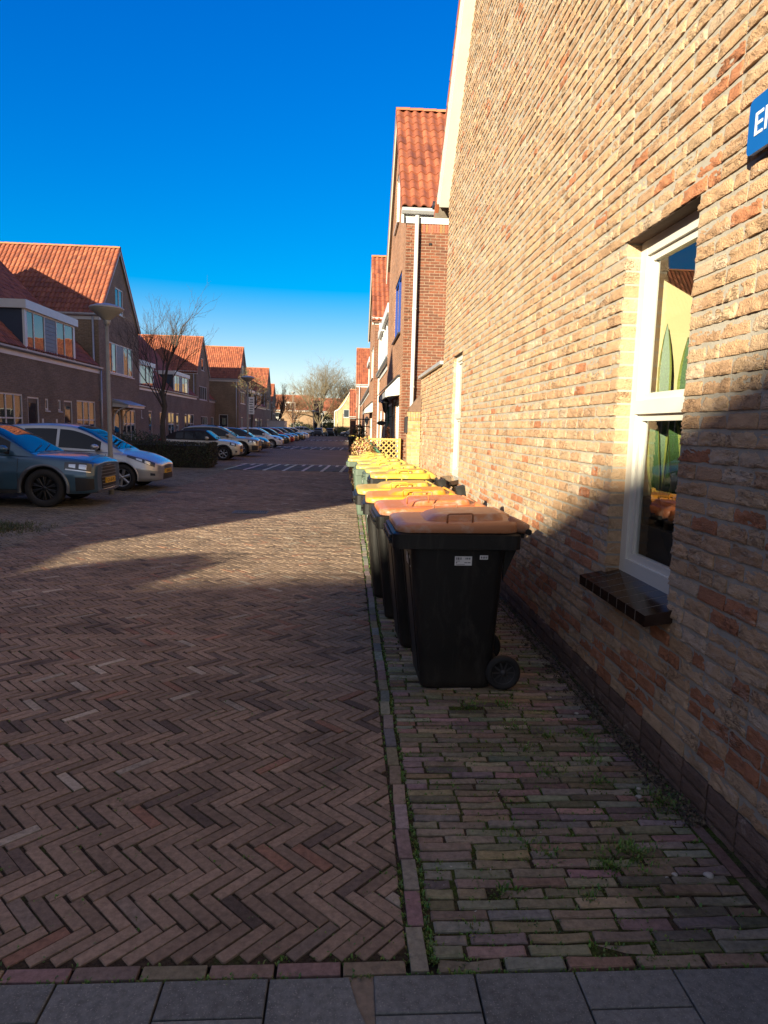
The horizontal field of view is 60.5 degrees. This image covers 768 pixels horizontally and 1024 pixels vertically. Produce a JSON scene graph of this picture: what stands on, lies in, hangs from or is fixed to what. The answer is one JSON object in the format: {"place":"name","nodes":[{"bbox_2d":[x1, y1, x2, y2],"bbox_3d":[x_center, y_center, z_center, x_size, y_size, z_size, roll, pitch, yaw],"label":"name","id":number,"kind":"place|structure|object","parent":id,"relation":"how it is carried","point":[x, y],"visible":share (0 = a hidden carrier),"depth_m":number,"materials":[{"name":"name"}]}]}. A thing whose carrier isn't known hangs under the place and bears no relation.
{"place":"outdoors","nodes":[
{"label":"outdoors","id":0,"kind":"place"},
{"bbox_2d":[0,465,408,985],"bbox_3d":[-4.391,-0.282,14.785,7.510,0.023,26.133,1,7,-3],"label":"road","id":1,"kind":"structure","parent":0,"point":[308,521],"depth_m":3.65,"materials":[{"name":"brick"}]},
{"bbox_2d":[0,518,57,536],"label":"grass","id":2,"kind":"structure","parent":1,"relation":"on","point":[8,527],"depth_m":10.26,"materials":[{"name":"green plant"}]},
{"bbox_2d":[0,422,118,506],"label":"parked car","id":3,"kind":"object","parent":1,"relation":"on","point":[38,471],"visible":1,"depth_m":12.74,"materials":[{"name":"blue paint"}]},
{"bbox_2d":[12,423,172,490],"bbox_3d":[-7.749,-1.455,16.891,4.392,1.610,2.121,1,7,-3],"label":"parked car","id":4,"kind":"object","parent":1,"relation":"on","point":[138,466],"visible":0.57,"depth_m":16.18,"materials":[{"name":"silver paint"}]},
{"bbox_2d":[88,303,123,494],"bbox_3d":[-6.298,-2.556,15.094,0.742,4.320,0.742,1,7,-3],"label":"street lamp","id":5,"kind":"object","parent":1,"relation":"on","point":[106,313],"visible":0.91,"depth_m":14.90,"materials":[{"name":"metal"}]},
{"bbox_2d":[232,510,268,513],"bbox_3d":[-2.596,0.011,12.812,0.660,0.032,0.420,1,7,-3],"label":"drain grate","id":6,"kind":"object","parent":1,"relation":"on","point":[248,511],"visible":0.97,"depth_m":12.80,"materials":[{"name":"metal"}]},
{"bbox_2d":[0,0,458,397],"label":"sky","id":7,"kind":"structure","parent":0,"point":[247,146],"materials":[{"name":"blue"}]},
{"bbox_2d":[216,435,349,465],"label":"road","id":8,"kind":"structure","parent":0,"point":[300,456],"depth_m":38.34,"materials":[{"name":"brick"}]},
{"bbox_2d":[0,261,102,428],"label":"row house","id":9,"kind":"structure","parent":8,"relation":"on","point":[50,368],"depth_m":25.12,"materials":[{"name":"brown brick"}]},
{"bbox_2d":[0,392,22,424],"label":"window","id":10,"kind":"structure","parent":9,"relation":"in","point":[11,407],"depth_m":22.68,"materials":[{"name":"beige glass"}]},
{"bbox_2d":[27,396,38,422],"bbox_3d":[-12.924,-2.978,24.294,0.082,2.500,0.900,1,7,-3],"label":"door","id":11,"kind":"structure","parent":9,"relation":"in","point":[33,402],"depth_m":24.26,"materials":[{"name":"white paint"}]},
{"bbox_2d":[26,309,74,360],"bbox_3d":[-12.888,-6.755,25.537,0.060,1.460,4.120,1,7,-3],"label":"dormer window","id":12,"kind":"structure","parent":9,"relation":"in","point":[45,333],"depth_m":25.34,"materials":[{"name":"blue glass"}]},
{"bbox_2d":[64,400,72,422],"bbox_3d":[-13.093,-3.357,27.316,0.082,2.480,0.840,1,7,-3],"label":"door","id":13,"kind":"structure","parent":9,"relation":"in","point":[67,404],"depth_m":27.31,"materials":[{"name":"white paint"}]},
{"bbox_2d":[77,400,95,426],"bbox_3d":[-13.189,-3.931,29.155,0.062,1.950,2.100,1,7,-3],"label":"window","id":14,"kind":"structure","parent":9,"relation":"in","point":[85,409],"depth_m":29.19,"materials":[{"name":"white paint"}]},
{"bbox_2d":[0,242,145,440],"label":"gable house","id":15,"kind":"structure","parent":8,"relation":"on","point":[73,281],"depth_m":31.84,"materials":[{"name":"brown brick"}]},
{"bbox_2d":[114,409,120,436],"bbox_3d":[-13.416,-4.010,33.096,0.082,2.300,0.950,1,7,-3],"label":"door","id":16,"kind":"structure","parent":15,"relation":"in","point":[117,430],"depth_m":33.16,"materials":[{"name":"white paint"}]},
{"bbox_2d":[115,287,123,317],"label":"window","id":17,"kind":"structure","parent":15,"relation":"in","point":[118,293],"depth_m":33.11,"materials":[{"name":"glass"}]},
{"bbox_2d":[109,341,133,378],"bbox_3d":[-13.333,-7.663,33.488,0.140,1.550,3.610,1,7,-3],"label":"window","id":18,"kind":"structure","parent":15,"relation":"in","point":[121,365],"depth_m":33.41,"materials":[{"name":"white glass"}]},
{"bbox_2d":[122,409,135,440],"bbox_3d":[-13.510,-4.490,34.871,0.062,1.800,2.100,1,7,-3],"label":"window","id":19,"kind":"structure","parent":15,"relation":"in","point":[129,420],"depth_m":35.00,"materials":[{"name":"beige glass"}]},
{"bbox_2d":[112,429,169,443],"bbox_3d":[-10.696,-2.830,27.940,3.424,1.413,1.092,3,7,10],"label":"shrub","id":20,"kind":"object","parent":8,"relation":"on","point":[136,436],"visible":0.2,"depth_m":27.80,"materials":[{"name":"green plant"}]},
{"bbox_2d":[139,359,160,440],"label":"row house","id":21,"kind":"structure","parent":8,"relation":"on","point":[149,418],"depth_m":47.29,"materials":[{"name":"brown brick"}]},
{"bbox_2d":[140,364,153,387],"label":"dormer window","id":22,"kind":"structure","parent":21,"relation":"in","point":[146,373],"depth_m":46.60,"materials":[{"name":"white glass"}]},
{"bbox_2d":[149,411,151,438],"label":"door","id":23,"kind":"structure","parent":21,"relation":"in","point":[150,412],"depth_m":48.11,"materials":[{"name":"white paint"}]},
{"bbox_2d":[97,275,220,443],"bbox_3d":[-8.973,-5.698,26.079,4.355,7.652,3.624,3,7,12],"label":"bare tree","id":24,"kind":"object","parent":8,"relation":"on","point":[162,394],"visible":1,"depth_m":26.31,"materials":[{"name":"brown plant"}]},
{"bbox_2d":[138,335,197,438],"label":"row house","id":25,"kind":"structure","parent":8,"relation":"on","point":[181,399],"depth_m":56.08,"materials":[{"name":"brown brick"}]},
{"bbox_2d":[168,412,173,433],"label":"window","id":26,"kind":"structure","parent":25,"relation":"in","point":[170,415],"depth_m":53.80,"materials":[{"name":"beige glass"}]},
{"bbox_2d":[174,375,187,394],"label":"dormer window","id":27,"kind":"structure","parent":25,"relation":"in","point":[181,383],"depth_m":56.63,"materials":[{"name":"white glass"}]},
{"bbox_2d":[123,439,217,467],"bbox_3d":[-9.521,-2.316,25.623,5.990,1.029,1.746,1,7,-3],"label":"hedge","id":28,"kind":"object","parent":8,"relation":"on","point":[187,454],"visible":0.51,"depth_m":25.14,"materials":[{"name":"green plant"}]},
{"bbox_2d":[138,334,210,424],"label":"gable house","id":29,"kind":"structure","parent":8,"relation":"on","point":[196,369],"depth_m":63.60,"materials":[{"name":"brown brick"}]},
{"bbox_2d":[199,386,206,400],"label":"window","id":30,"kind":"structure","parent":29,"relation":"in","point":[202,390],"depth_m":65.18,"materials":[{"name":"grey glass"}]},
{"bbox_2d":[158,429,242,459],"bbox_3d":[-8.798,-3.268,31.756,3.872,1.400,2.025,1,7,-3],"label":"parked car","id":31,"kind":"object","parent":8,"relation":"on","point":[228,449],"visible":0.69,"depth_m":31.04,"materials":[{"name":"beige paint"}]},
{"bbox_2d":[209,394,215,424],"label":"row house","id":32,"kind":"structure","parent":8,"relation":"on","point":[212,400],"depth_m":69.71,"materials":[{"name":"brown brick"}]},
{"bbox_2d":[181,425,260,455],"bbox_3d":[-8.946,-3.904,35.857,4.447,1.620,2.169,1,7,-4],"label":"parked car","id":33,"kind":"object","parent":8,"relation":"on","point":[251,444],"visible":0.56,"depth_m":35.11,"materials":[{"name":"beige paint"}]},
{"bbox_2d":[205,345,246,427],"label":"gable house","id":34,"kind":"structure","parent":8,"relation":"on","point":[226,364],"depth_m":71.52,"materials":[{"name":"brown brick"}]},
{"bbox_2d":[219,414,227,426],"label":"window","id":35,"kind":"structure","parent":34,"relation":"in","point":[223,418],"depth_m":71.51,"materials":[{"name":"black glass"}]},
{"bbox_2d":[225,427,269,451],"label":"parked car","id":36,"kind":"object","parent":8,"relation":"on","point":[265,443],"visible":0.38,"depth_m":41.25,"materials":[{"name":"black paint"}]},
{"bbox_2d":[241,376,254,433],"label":"street lamp","id":37,"kind":"object","parent":8,"relation":"on","point":[247,379],"visible":0.86,"depth_m":40.98,"materials":[{"name":"metal"}]},
{"bbox_2d":[248,397,253,413],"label":"banner sign","id":38,"kind":"object","parent":37,"relation":"attached to","point":[251,405],"visible":1,"depth_m":40.97,"materials":[{"name":"grey metal"}]},
{"bbox_2d":[232,367,271,426],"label":"street tree","id":39,"kind":"object","parent":8,"relation":"on","point":[251,392],"visible":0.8,"depth_m":51.64,"materials":[{"name":"brown plant"}]},
{"bbox_2d":[248,388,266,426],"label":"row house","id":40,"kind":"structure","parent":8,"relation":"on","point":[259,417],"depth_m":87.87,"materials":[{"name":"brown brick"}]},
{"bbox_2d":[246,367,271,426],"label":"gable house","id":41,"kind":"structure","parent":8,"relation":"on","point":[263,373],"depth_m":96.73,"materials":[{"name":"brown brick"}]},
{"bbox_2d":[242,427,283,447],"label":"parked car","id":42,"kind":"object","parent":8,"relation":"on","point":[275,440],"visible":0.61,"depth_m":49.36,"materials":[{"name":"white paint"}]},
{"bbox_2d":[253,427,289,445],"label":"parked car","id":43,"kind":"object","parent":8,"relation":"on","point":[286,438],"visible":0.37,"depth_m":55.69,"materials":[{"name":"green paint"}]},
{"bbox_2d":[271,384,275,419],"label":"gable house","id":44,"kind":"structure","parent":8,"relation":"on","point":[273,406],"depth_m":110.22,"materials":[{"name":"brown brick"}]},
{"bbox_2d":[267,420,286,426],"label":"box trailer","id":45,"kind":"object","parent":8,"relation":"on","point":[273,423],"visible":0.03,"depth_m":86.58,"materials":[{"name":"metal"}]},
{"bbox_2d":[264,427,294,443],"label":"parked car","id":46,"kind":"object","parent":8,"relation":"on","point":[292,437],"visible":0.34,"depth_m":61.97,"materials":[{"name":"red paint"}]},
{"bbox_2d":[275,381,289,420],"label":"bare tree","id":47,"kind":"object","parent":8,"relation":"on","point":[282,401],"visible":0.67,"depth_m":115.16,"materials":[{"name":"brown plant"}]},
{"bbox_2d":[272,427,298,441],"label":"parked car","id":48,"kind":"object","parent":8,"relation":"on","point":[296,436],"visible":0.33,"depth_m":67.91,"materials":[{"name":"grey paint"}]},
{"bbox_2d":[225,439,350,471],"bbox_3d":[-5.773,-5.398,54.593,6.196,0.031,60.140,1,7,-3],"label":"crossing band","id":49,"kind":"object","parent":8,"relation":"on","point":[294,467],"visible":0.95,"depth_m":27.28,"materials":[{"name":"paint"}]},
{"bbox_2d":[278,427,304,440],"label":"parked car","id":50,"kind":"object","parent":8,"relation":"on","point":[301,435],"visible":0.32,"depth_m":74.31,"materials":[{"name":"green paint"}]},
{"bbox_2d":[276,394,314,426],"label":"end house","id":51,"kind":"structure","parent":8,"relation":"on","point":[307,420],"depth_m":147.77,"materials":[{"name":"brick"}]},
{"bbox_2d":[276,389,315,427],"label":"bare tree","id":52,"kind":"object","parent":8,"relation":"on","point":[294,409],"visible":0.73,"depth_m":135.51,"materials":[{"name":"brown plant"}]},
{"bbox_2d":[286,427,309,439],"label":"parked car","id":53,"kind":"object","parent":8,"relation":"on","point":[306,435],"visible":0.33,"depth_m":80.75,"materials":[{"name":"white paint"}]},
{"bbox_2d":[289,420,312,429],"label":"shrub","id":54,"kind":"object","parent":8,"relation":"on","point":[305,425],"visible":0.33,"depth_m":143.75,"materials":[{"name":"green plant"}]},
{"bbox_2d":[294,426,313,435],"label":"parked car","id":55,"kind":"object","parent":8,"relation":"on","point":[306,430],"visible":0.49,"depth_m":117.26,"materials":[{"name":"silver paint"}]},
{"bbox_2d":[276,356,355,427],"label":"bare tree","id":56,"kind":"object","parent":8,"relation":"on","point":[325,384],"visible":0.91,"depth_m":137.03,"materials":[{"name":"brown plant"}]},
{"bbox_2d":[314,428,327,435],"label":"parked car","id":57,"kind":"object","parent":8,"relation":"on","point":[320,431],"visible":1,"depth_m":115.00,"materials":[{"name":"grey paint"}]},
{"bbox_2d":[314,398,341,429],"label":"end house","id":58,"kind":"structure","parent":8,"relation":"on","point":[317,412],"depth_m":152.23,"materials":[{"name":"brick"}]},
{"bbox_2d":[322,413,333,435],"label":"conifer","id":59,"kind":"object","parent":8,"relation":"on","point":[330,420],"visible":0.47,"depth_m":126.02,"materials":[{"name":"green plant"}]},
{"bbox_2d":[325,428,337,435],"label":"parked car","id":60,"kind":"object","parent":8,"relation":"on","point":[332,431],"visible":0.77,"depth_m":118.97,"materials":[{"name":"black paint"}]},
{"bbox_2d":[324,399,341,419],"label":"bare tree","id":61,"kind":"object","parent":8,"relation":"on","point":[331,410],"visible":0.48,"depth_m":136.84,"materials":[{"name":"brown plant"}]},
{"bbox_2d":[334,392,349,435],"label":"pale house","id":62,"kind":"structure","parent":8,"relation":"on","point":[343,415],"depth_m":123.50,"materials":[{"name":"beige paint"}]},
{"bbox_2d":[329,376,355,402],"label":"bare tree","id":63,"kind":"object","parent":8,"relation":"on","point":[348,386],"visible":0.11,"depth_m":145.52,"materials":[{"name":"brown plant"}]},
{"bbox_2d":[355,348,369,431],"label":"red house","id":64,"kind":"structure","parent":8,"relation":"on","point":[362,370],"depth_m":66.64,"materials":[{"name":"pink brick"}]},
{"bbox_2d":[359,357,369,442],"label":"red row house","id":65,"kind":"structure","parent":8,"relation":"on","point":[364,402],"depth_m":45.97,"materials":[{"name":"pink brick"}]},
{"bbox_2d":[384,426,391,454],"bbox_3d":[0.093,-1.374,16.994,0.238,1.824,0.262,1,7,-3],"label":"shrub","id":66,"kind":"object","parent":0,"point":[388,436],"visible":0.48,"depth_m":16.91,"materials":[{"name":"brown plant"}]},
{"bbox_2d":[37,956,767,1023],"bbox_3d":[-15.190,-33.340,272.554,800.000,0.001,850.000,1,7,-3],"label":"ground","id":67,"kind":"structure","parent":0,"point":[433,969],"depth_m":2.09,"materials":[{"name":"soil"}]},
{"bbox_2d":[349,389,356,434],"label":"house","id":68,"kind":"structure","parent":67,"relation":"on","point":[352,406],"depth_m":98.62,"materials":[{"name":"orange brick"}]},
{"bbox_2d":[362,255,389,451],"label":"red house","id":69,"kind":"structure","parent":67,"relation":"on","point":[379,293],"depth_m":29.64,"materials":[{"name":"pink brick"}]},
{"bbox_2d":[375,303,388,452],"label":"red row house","id":70,"kind":"structure","parent":67,"relation":"on","point":[381,373],"depth_m":25.32,"materials":[{"name":"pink brick"}]},
{"bbox_2d":[379,334,382,375],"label":"dormer window","id":71,"kind":"structure","parent":70,"relation":"in","point":[381,345],"depth_m":27.54,"materials":[{"name":"white paint"}]},
{"bbox_2d":[383,319,388,369],"bbox_3d":[0.106,-5.962,23.372,0.100,1.530,3.460,1,7,-3],"label":"dormer window","id":72,"kind":"structure","parent":70,"relation":"in","point":[386,327],"depth_m":23.87,"materials":[{"name":"white paint"}]},
{"bbox_2d":[0,968,767,1023],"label":"paving slabs","id":73,"kind":"structure","parent":67,"relation":"on","point":[717,996],"depth_m":1.96,"materials":[{"name":"concrete"}]},
{"bbox_2d":[344,976,375,1023],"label":"sand joint","id":74,"kind":"object","parent":73,"relation":"on","point":[363,989],"visible":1,"depth_m":1.98,"materials":[{"name":"beige sand"}]},
{"bbox_2d":[358,515,428,974],"bbox_3d":[-0.490,0.036,13.045,0.081,0.022,22.162,1,7,-3],"label":"kerb strip","id":75,"kind":"object","parent":67,"relation":"on","point":[417,952],"visible":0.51,"depth_m":2.87,"materials":[{"name":"grey concrete"}]},
{"bbox_2d":[405,361,443,484],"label":"garden wall","id":76,"kind":"structure","parent":67,"relation":"on","point":[423,437],"depth_m":13.35,"materials":[{"name":"yellow brick"}]},
{"bbox_2d":[432,0,767,888],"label":"corner house","id":77,"kind":"structure","parent":67,"relation":"on","point":[600,202],"depth_m":3.97,"materials":[{"name":"yellow brick"}]},
{"bbox_2d":[452,354,462,476],"bbox_3d":[1.153,-1.440,9.896,0.076,1.836,0.820,1,7,-3],"label":"window","id":78,"kind":"structure","parent":77,"relation":"in","point":[458,389],"depth_m":10.14,"materials":[{"name":"beige paint"}]},
{"bbox_2d":[642,324,671,525],"bbox_3d":[1.675,-0.517,3.924,0.210,1.197,0.210,1,7,-3],"label":"snake plant","id":79,"kind":"object","parent":77,"relation":"in","point":[657,446],"visible":0.62,"depth_m":3.95,"materials":[{"name":"green plant"}]},
{"bbox_2d":[619,210,699,593],"bbox_3d":[1.551,-0.554,3.607,0.076,1.986,0.835,1,7,-3],"label":"window","id":80,"kind":"structure","parent":77,"relation":"in","point":[646,406],"depth_m":3.85,"materials":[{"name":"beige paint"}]},
{"bbox_2d":[660,337,688,530],"bbox_3d":[1.705,-0.438,3.734,0.210,1.089,0.210,1,7,-3],"label":"snake plant","id":81,"kind":"object","parent":77,"relation":"in","point":[668,505],"visible":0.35,"depth_m":3.75,"materials":[{"name":"green plant"}]},
{"bbox_2d":[746,89,767,155],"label":"street sign","id":82,"kind":"object","parent":77,"relation":"attached to","point":[757,140],"visible":1,"depth_m":2.56,"materials":[{"name":"blue metal"}]},
{"bbox_2d":[377,107,448,460],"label":"red house","id":83,"kind":"structure","parent":0,"point":[417,255],"depth_m":14.92,"materials":[{"name":"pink brick"}]},
{"bbox_2d":[381,398,394,418],"bbox_3d":[0.093,-2.710,17.227,0.383,0.574,0.227,1,7,-3],"label":"wall lantern","id":84,"kind":"object","parent":83,"relation":"attached to","point":[385,402],"depth_m":17.17,"materials":[{"name":"paint"}]},
{"bbox_2d":[389,403,391,455],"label":"window","id":85,"kind":"structure","parent":83,"relation":"in","point":[390,405],"depth_m":19.16,"materials":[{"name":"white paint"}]},
{"bbox_2d":[392,400,394,457],"bbox_3d":[0.286,-1.759,17.562,0.082,2.450,1.000,1,7,-3],"label":"door","id":86,"kind":"structure","parent":83,"relation":"in","point":[394,400],"depth_m":17.90,"materials":[{"name":"white paint"}]},
{"bbox_2d":[393,178,399,235],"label":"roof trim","id":87,"kind":"structure","parent":83,"relation":"in","point":[398,198],"depth_m":17.61,"materials":[{"name":"white paint"}]},
{"bbox_2d":[392,273,401,344],"bbox_3d":[0.356,-5.130,16.728,0.140,1.490,2.260,1,7,-3],"label":"window","id":88,"kind":"structure","parent":83,"relation":"in","point":[398,289],"depth_m":16.81,"materials":[{"name":"blue glass"}]},
{"bbox_2d":[395,399,398,457],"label":"window","id":89,"kind":"structure","parent":83,"relation":"in","point":[397,402],"depth_m":16.79,"materials":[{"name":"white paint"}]},
{"bbox_2d":[358,515,767,975],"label":"pavement","id":90,"kind":"structure","parent":0,"point":[715,918],"depth_m":2.74,"materials":[{"name":"grey brick"}]},
{"bbox_2d":[346,436,377,488],"bbox_3d":[-0.495,-0.953,14.843,0.739,1.511,0.663,1,7,-3],"label":"dry bush","id":91,"kind":"object","parent":90,"relation":"on","point":[362,449],"visible":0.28,"depth_m":14.72,"materials":[{"name":"beige plant"}]},
{"bbox_2d":[346,454,389,514],"bbox_3d":[-0.294,-0.544,12.940,0.914,1.175,0.670,1,7,-3],"label":"wheelie bin","id":92,"kind":"object","parent":90,"relation":"on","point":[351,461],"visible":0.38,"depth_m":12.64,"materials":[{"name":"plastic"}]},
{"bbox_2d":[347,452,391,459],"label":"wheelie bin","id":93,"kind":"object","parent":90,"relation":"on","point":[371,453],"visible":0.09,"depth_m":13.73,"materials":[{"name":"plastic"}]},
{"bbox_2d":[353,459,405,533],"bbox_3d":[-0.039,-0.251,10.690,0.914,1.175,0.670,1,7,-1],"label":"wheelie bin","id":94,"kind":"object","parent":90,"relation":"on","point":[359,469],"visible":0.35,"depth_m":10.38,"materials":[{"name":"plastic"}]},
{"bbox_2d":[355,456,407,466],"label":"wheelie bin","id":95,"kind":"object","parent":90,"relation":"on","point":[375,459],"visible":0.14,"depth_m":11.55,"materials":[{"name":"plastic"}]},
{"bbox_2d":[0,510,766,987],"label":"weeds","id":96,"kind":"object","parent":90,"relation":"on","point":[612,866],"visible":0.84,"depth_m":2.70,"materials":[{"name":"green plant"}]},
{"bbox_2d":[368,436,400,458],"bbox_3d":[-0.005,-0.972,15.042,0.735,1.510,0.050,1,7,-3],"label":"lattice fence","id":97,"kind":"object","parent":90,"relation":"on","point":[390,440],"visible":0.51,"depth_m":14.96,"materials":[{"name":"yellow wood"}]},
{"bbox_2d":[362,462,419,479],"bbox_3d":[0.130,-0.134,9.805,0.914,1.175,0.670,1,7,-4],"label":"wheelie bin","id":98,"kind":"object","parent":90,"relation":"on","point":[367,471],"visible":0.15,"depth_m":9.54,"materials":[{"name":"plastic"}]},
{"bbox_2d":[352,477,446,597],"bbox_3d":[0.140,0.238,6.784,0.937,1.201,0.670,1,7,-4],"label":"wheelie bin","id":99,"kind":"object","parent":90,"relation":"on","point":[359,492],"visible":0.26,"depth_m":6.55,"materials":[{"name":"plastic"}]},
{"bbox_2d":[367,466,437,483],"bbox_3d":[0.224,-0.010,8.847,0.914,1.175,0.670,1,7,-2],"label":"wheelie bin","id":100,"kind":"object","parent":90,"relation":"on","point":[377,477],"visible":0.3,"depth_m":8.48,"materials":[{"name":"plastic"}]},
{"bbox_2d":[361,483,465,617],"bbox_3d":[0.250,0.332,6.065,0.937,1.201,0.670,1,7,-2],"label":"wheelie bin","id":101,"kind":"object","parent":90,"relation":"on","point":[369,499],"visible":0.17,"depth_m":5.82,"materials":[{"name":"plastic"}]},
{"bbox_2d":[369,491,486,647],"bbox_3d":[0.346,0.430,5.295,0.914,1.205,0.670,1,7,-5],"label":"wheelie bin","id":102,"kind":"object","parent":90,"relation":"on","point":[380,511],"visible":0.18,"depth_m":5.05,"materials":[{"name":"plastic"}]},
{"bbox_2d":[383,502,531,689],"bbox_3d":[0.460,0.548,4.509,0.914,1.175,0.670,1,7,-4],"label":"wheelie bin","id":103,"kind":"object","parent":90,"relation":"on","point":[456,558],"visible":1,"depth_m":4.24,"materials":[{"name":"plastic"}]},
{"bbox_2d":[406,597,743,911],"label":"leaf litter","id":104,"kind":"object","parent":90,"relation":"on","point":[695,820],"visible":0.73,"depth_m":3.65,"materials":[{"name":"brown plant"}]},
{"bbox_2d":[548,696,713,878],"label":"pebbles","id":105,"kind":"object","parent":90,"relation":"on","point":[709,875],"visible":0.89,"depth_m":2.56,"materials":[{"name":"grey stone"}]},
{"label":"far pavement","id":106,"kind":"structure","parent":0,"visible":0},
{"bbox_2d":[349,418,369,469],"bbox_3d":[-0.891,-2.363,23.835,0.727,2.005,0.321,1,7,-3],"label":"trellis","id":107,"kind":"object","parent":106,"relation":"on","point":[358,428],"visible":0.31,"depth_m":23.75,"materials":[{"name":"paint"}]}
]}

